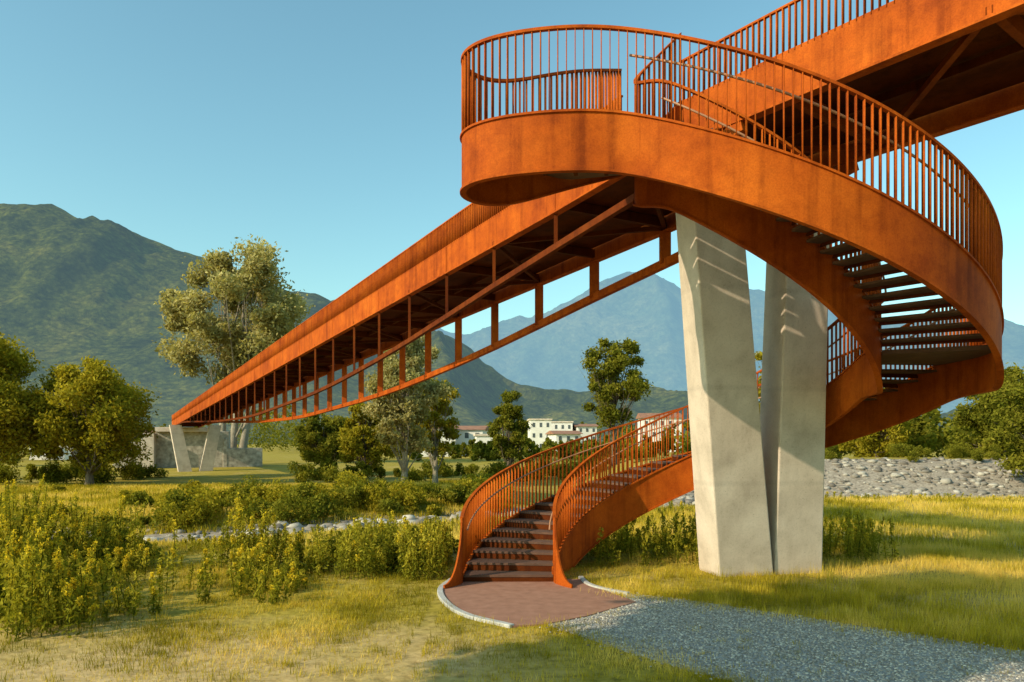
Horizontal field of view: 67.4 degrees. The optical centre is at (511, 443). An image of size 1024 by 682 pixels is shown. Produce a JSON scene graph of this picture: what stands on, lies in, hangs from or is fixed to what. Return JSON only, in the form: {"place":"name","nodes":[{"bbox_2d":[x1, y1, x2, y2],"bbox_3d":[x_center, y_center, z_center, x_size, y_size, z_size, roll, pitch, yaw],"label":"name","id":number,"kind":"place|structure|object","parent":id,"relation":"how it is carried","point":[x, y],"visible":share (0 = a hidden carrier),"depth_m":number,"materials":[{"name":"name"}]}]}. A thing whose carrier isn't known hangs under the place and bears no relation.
{"place":"outdoors","nodes":[
{"label":"outdoors","id":0,"kind":"place"},
{"bbox_2d":[0,478,510,534],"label":"meadow grass","id":1,"kind":"structure","parent":0,"point":[103,496],"depth_m":46.46,"materials":[{"name":"plant"}]},
{"bbox_2d":[0,203,957,443],"bbox_3d":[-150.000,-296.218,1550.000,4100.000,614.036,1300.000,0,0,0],"label":"hills","id":2,"kind":"structure","parent":0,"point":[74,290],"depth_m":1374.39,"materials":[{"name":"green plant"}]},
{"bbox_2d":[0,444,1023,681],"bbox_3d":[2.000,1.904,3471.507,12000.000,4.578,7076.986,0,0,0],"label":"ground","id":3,"kind":"structure","parent":0,"point":[275,461],"depth_m":11.95,"materials":[{"name":"green plant"}]},
{"bbox_2d":[0,332,53,470],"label":"maple tree","id":4,"kind":"object","parent":3,"relation":"on","point":[14,363],"visible":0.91,"depth_m":61.39,"materials":[{"name":"green plant"}]},
{"bbox_2d":[29,446,70,459],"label":"walls","id":5,"kind":"structure","parent":3,"relation":"on","point":[65,456],"depth_m":131.09,"materials":[{"name":"white paint"}]},
{"bbox_2d":[15,355,160,485],"bbox_3d":[-35.816,-1.825,63.889,11.158,11.172,11.913,0,0,0],"label":"maple tree","id":6,"kind":"object","parent":3,"relation":"on","point":[96,436],"visible":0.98,"depth_m":62.19,"materials":[{"name":"green plant"}]},
{"bbox_2d":[63,370,158,471],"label":"maple tree","id":7,"kind":"object","parent":3,"relation":"on","point":[140,419],"visible":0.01,"depth_m":74.98,"materials":[{"name":"green plant"}]},
{"bbox_2d":[0,473,341,641],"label":"tall weeds","id":8,"kind":"object","parent":3,"relation":"on","point":[34,571],"visible":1,"depth_m":14.74,"materials":[{"name":"green plant"}]},
{"bbox_2d":[113,425,261,471],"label":"bridge abutment","id":9,"kind":"object","parent":3,"relation":"on","point":[180,448],"visible":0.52,"depth_m":99.69,"materials":[{"name":"concrete"}]},
{"bbox_2d":[172,0,1023,427],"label":"pedestrian bridge","id":10,"kind":"structure","parent":9,"relation":"on","point":[936,68],"depth_m":18.16,"materials":[{"name":"metal"}]},
{"bbox_2d":[149,234,315,447],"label":"willow tree","id":11,"kind":"object","parent":3,"relation":"on","point":[273,318],"visible":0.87,"depth_m":104.41,"materials":[{"name":"green plant"}]},
{"bbox_2d":[0,470,504,532],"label":"riverside shrubs","id":12,"kind":"object","parent":3,"relation":"on","point":[407,494],"visible":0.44,"depth_m":41.45,"materials":[{"name":"green plant"}]},
{"bbox_2d":[95,472,513,530],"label":"riverside shrubs","id":13,"kind":"object","parent":3,"relation":"on","point":[304,502],"visible":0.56,"depth_m":40.01,"materials":[{"name":"green plant"}]},
{"bbox_2d":[290,411,350,465],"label":"oak tree","id":14,"kind":"object","parent":3,"relation":"on","point":[317,442],"visible":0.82,"depth_m":82.57,"materials":[{"name":"green plant"}]},
{"bbox_2d":[0,436,690,484],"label":"hedgerow","id":15,"kind":"object","parent":3,"relation":"on","point":[328,471],"visible":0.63,"depth_m":71.62,"materials":[{"name":"green plant"}]},
{"bbox_2d":[335,403,396,478],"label":"oak tree","id":16,"kind":"object","parent":3,"relation":"on","point":[357,438],"visible":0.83,"depth_m":75.04,"materials":[{"name":"green plant"}]},
{"bbox_2d":[332,509,456,580],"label":"tall weeds","id":17,"kind":"object","parent":3,"relation":"on","point":[442,551],"visible":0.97,"depth_m":16.30,"materials":[{"name":"green plant"}]},
{"bbox_2d":[357,335,455,481],"bbox_3d":[-8.196,-2.835,60.079,7.501,13.142,7.506,0,0,0],"label":"poplar tree","id":18,"kind":"object","parent":3,"relation":"on","point":[403,409],"visible":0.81,"depth_m":58.90,"materials":[{"name":"green plant"}]},
{"bbox_2d":[414,377,461,483],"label":"poplar tree","id":19,"kind":"object","parent":3,"relation":"on","point":[448,430],"visible":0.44,"depth_m":65.43,"materials":[{"name":"green plant"}]},
{"bbox_2d":[421,429,454,456],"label":"walls","id":20,"kind":"structure","parent":3,"relation":"on","point":[426,455],"depth_m":160.70,"materials":[{"name":"white paint"}]},
{"bbox_2d":[455,430,486,455],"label":"walls","id":21,"kind":"structure","parent":3,"relation":"on","point":[460,439],"depth_m":168.05,"materials":[{"name":"white paint"}]},
{"bbox_2d":[457,426,488,429],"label":"roof","id":22,"kind":"structure","parent":21,"relation":"on","point":[472,427],"depth_m":169.52,"materials":[{"name":"tile"}]},
{"bbox_2d":[475,436,492,443],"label":"walls","id":23,"kind":"structure","parent":3,"relation":"on","point":[484,439],"depth_m":154.93,"materials":[{"name":"white paint"}]},
{"bbox_2d":[473,434,502,435],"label":"roof","id":24,"kind":"structure","parent":23,"relation":"on","point":[482,435],"depth_m":154.61,"materials":[{"name":"concrete"}]},
{"bbox_2d":[0,405,985,465],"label":"distant trees","id":25,"kind":"object","parent":3,"relation":"on","point":[926,432],"visible":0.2,"depth_m":122.84,"materials":[{"name":"green plant"}]},
{"bbox_2d":[5,442,1001,569],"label":"willow shrubs","id":26,"kind":"object","parent":3,"relation":"on","point":[957,451],"visible":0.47,"depth_m":19.61,"materials":[{"name":"green plant"}]},
{"bbox_2d":[487,390,532,476],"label":"ash tree","id":27,"kind":"object","parent":3,"relation":"on","point":[508,444],"visible":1,"depth_m":74.18,"materials":[{"name":"green plant"}]},
{"bbox_2d":[0,536,1023,681],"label":"grass","id":28,"kind":"structure","parent":3,"relation":"on","point":[931,583],"depth_m":13.32,"materials":[{"name":"plant"}]},
{"bbox_2d":[437,576,629,627],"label":"kerb","id":29,"kind":"structure","parent":3,"relation":"on","point":[441,596],"depth_m":13.01,"materials":[{"name":"concrete"}]},
{"bbox_2d":[60,490,1011,553],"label":"bank weeds","id":30,"kind":"object","parent":3,"relation":"on","point":[190,537],"visible":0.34,"depth_m":29.46,"materials":[{"name":"green plant"}]},
{"bbox_2d":[52,457,1023,541],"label":"river rocks","id":31,"kind":"object","parent":3,"relation":"on","point":[877,468],"visible":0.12,"depth_m":58.60,"materials":[{"name":"stone"}]},
{"bbox_2d":[528,420,550,447],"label":"walls","id":32,"kind":"structure","parent":3,"relation":"on","point":[537,429],"depth_m":219.99,"materials":[{"name":"white paint"}]},
{"bbox_2d":[533,423,548,446],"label":"windows","id":33,"kind":"structure","parent":32,"relation":"attached to","point":[540,433],"depth_m":219.94,"materials":[{"name":"grey glass"}]},
{"bbox_2d":[551,422,572,430],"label":"walls","id":34,"kind":"structure","parent":3,"relation":"on","point":[566,424],"depth_m":234.93,"materials":[{"name":"white paint"}]},
{"bbox_2d":[551,421,573,422],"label":"roof","id":35,"kind":"structure","parent":34,"relation":"on","point":[561,421],"depth_m":234.83,"materials":[{"name":"concrete"}]},
{"bbox_2d":[145,478,982,540],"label":"river boulders","id":36,"kind":"object","parent":3,"relation":"on","point":[298,526],"visible":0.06,"depth_m":35.89,"materials":[{"name":"stone"}]},
{"bbox_2d":[548,434,580,442],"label":"walls","id":37,"kind":"structure","parent":3,"relation":"on","point":[554,437],"depth_m":181.18,"materials":[{"name":"white paint"}]},
{"bbox_2d":[546,431,582,433],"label":"roof","id":38,"kind":"structure","parent":37,"relation":"on","point":[563,432],"depth_m":182.60,"materials":[{"name":"tile"}]},
{"bbox_2d":[559,436,577,440],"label":"windows","id":39,"kind":"structure","parent":37,"relation":"attached to","point":[568,438],"depth_m":181.02,"materials":[{"name":"grey glass"}]},
{"bbox_2d":[144,493,1023,550],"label":"meadow grass","id":40,"kind":"structure","parent":3,"relation":"on","point":[925,526],"depth_m":27.81,"materials":[{"name":"plant"}]},
{"bbox_2d":[573,426,596,442],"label":"walls","id":41,"kind":"structure","parent":3,"relation":"on","point":[584,432],"depth_m":234.05,"materials":[{"name":"white paint"}]},
{"bbox_2d":[573,424,597,426],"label":"roof","id":42,"kind":"structure","parent":41,"relation":"on","point":[574,425],"depth_m":235.79,"materials":[{"name":"tile"}]},
{"bbox_2d":[580,428,594,439],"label":"windows","id":43,"kind":"structure","parent":41,"relation":"attached to","point":[593,430],"depth_m":234.12,"materials":[{"name":"grey glass"}]},
{"bbox_2d":[577,337,653,465],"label":"ash tree","id":44,"kind":"object","parent":3,"relation":"on","point":[612,389],"visible":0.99,"depth_m":70.78,"materials":[{"name":"green plant"}]},
{"bbox_2d":[584,511,698,567],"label":"tall weeds","id":45,"kind":"object","parent":3,"relation":"on","point":[624,534],"visible":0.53,"depth_m":18.61,"materials":[{"name":"green plant"}]},
{"bbox_2d":[508,613,807,681],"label":"edge grass","id":46,"kind":"structure","parent":3,"relation":"on","point":[643,658],"depth_m":10.03,"materials":[{"name":"green plant"}]},
{"bbox_2d":[638,418,681,451],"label":"walls","id":47,"kind":"structure","parent":3,"relation":"on","point":[664,423],"depth_m":235.50,"materials":[{"name":"white paint"}]},
{"bbox_2d":[636,413,681,418],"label":"roof","id":48,"kind":"structure","parent":47,"relation":"on","point":[642,415],"depth_m":237.38,"materials":[{"name":"tile"}]},
{"bbox_2d":[646,421,676,436],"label":"windows","id":49,"kind":"structure","parent":47,"relation":"attached to","point":[662,424],"depth_m":235.44,"materials":[{"name":"grey glass"}]},
{"bbox_2d":[443,24,1003,588],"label":"spiral staircase","id":50,"kind":"structure","parent":3,"relation":"on","point":[761,200],"depth_m":12.29,"materials":[{"name":"weathered steel"},{"name":"dark weathered steel"},{"name":"stainless steel"}]},
{"bbox_2d":[676,213,828,576],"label":"concrete pier","id":51,"kind":"structure","parent":3,"relation":"on","point":[758,477],"depth_m":15.87,"materials":[{"name":"grey concrete"}]},
{"bbox_2d":[755,351,762,410],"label":"ash tree","id":52,"kind":"object","parent":3,"relation":"on","point":[758,356],"visible":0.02,"depth_m":81.55,"materials":[{"name":"green plant"}]},
{"bbox_2d":[580,582,1023,657],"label":"edge grass","id":53,"kind":"structure","parent":3,"relation":"on","point":[665,595],"depth_m":12.20,"materials":[{"name":"green plant"}]},
{"bbox_2d":[622,504,1023,621],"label":"grass tufts","id":54,"kind":"object","parent":3,"relation":"on","point":[859,592],"visible":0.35,"depth_m":15.87,"materials":[{"name":"green plant"}]},
{"bbox_2d":[822,509,899,561],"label":"tall weeds","id":55,"kind":"object","parent":3,"relation":"on","point":[850,541],"visible":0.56,"depth_m":18.34,"materials":[{"name":"green plant"}]},
{"bbox_2d":[836,387,916,456],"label":"oak tree","id":56,"kind":"object","parent":3,"relation":"on","point":[872,445],"visible":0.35,"depth_m":77.27,"materials":[{"name":"green plant"}]},
{"bbox_2d":[945,362,1023,457],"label":"oak tree","id":57,"kind":"object","parent":3,"relation":"on","point":[977,417],"visible":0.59,"depth_m":70.83,"materials":[{"name":"green plant"}]},
{"bbox_2d":[985,385,1023,476],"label":"oak tree","id":58,"kind":"object","parent":3,"relation":"on","point":[1010,420],"visible":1,"depth_m":56.95,"materials":[{"name":"green plant"}]},
{"bbox_2d":[0,0,1023,334],"label":"sky","id":59,"kind":"structure","parent":0,"point":[327,131],"materials":[{"name":"blue"}]},
{"bbox_2d":[443,579,635,627],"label":"landing pavement","id":60,"kind":"structure","parent":0,"point":[520,603],"depth_m":13.54,"materials":[{"name":"brick"}]},
{"bbox_2d":[435,271,1023,413],"bbox_3d":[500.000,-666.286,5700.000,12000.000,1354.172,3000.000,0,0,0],"label":"mountains","id":61,"kind":"structure","parent":0,"point":[646,313],"depth_m":5324.97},
{"bbox_2d":[539,592,1023,681],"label":"gravel path","id":62,"kind":"structure","parent":0,"point":[922,674],"depth_m":10.37,"materials":[{"name":"grey gravel"}]},
{"bbox_2d":[580,606,1023,679],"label":"grass tufts","id":63,"kind":"object","parent":62,"relation":"on","point":[800,649],"visible":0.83,"depth_m":10.29,"materials":[{"name":"green plant"}]}
]}

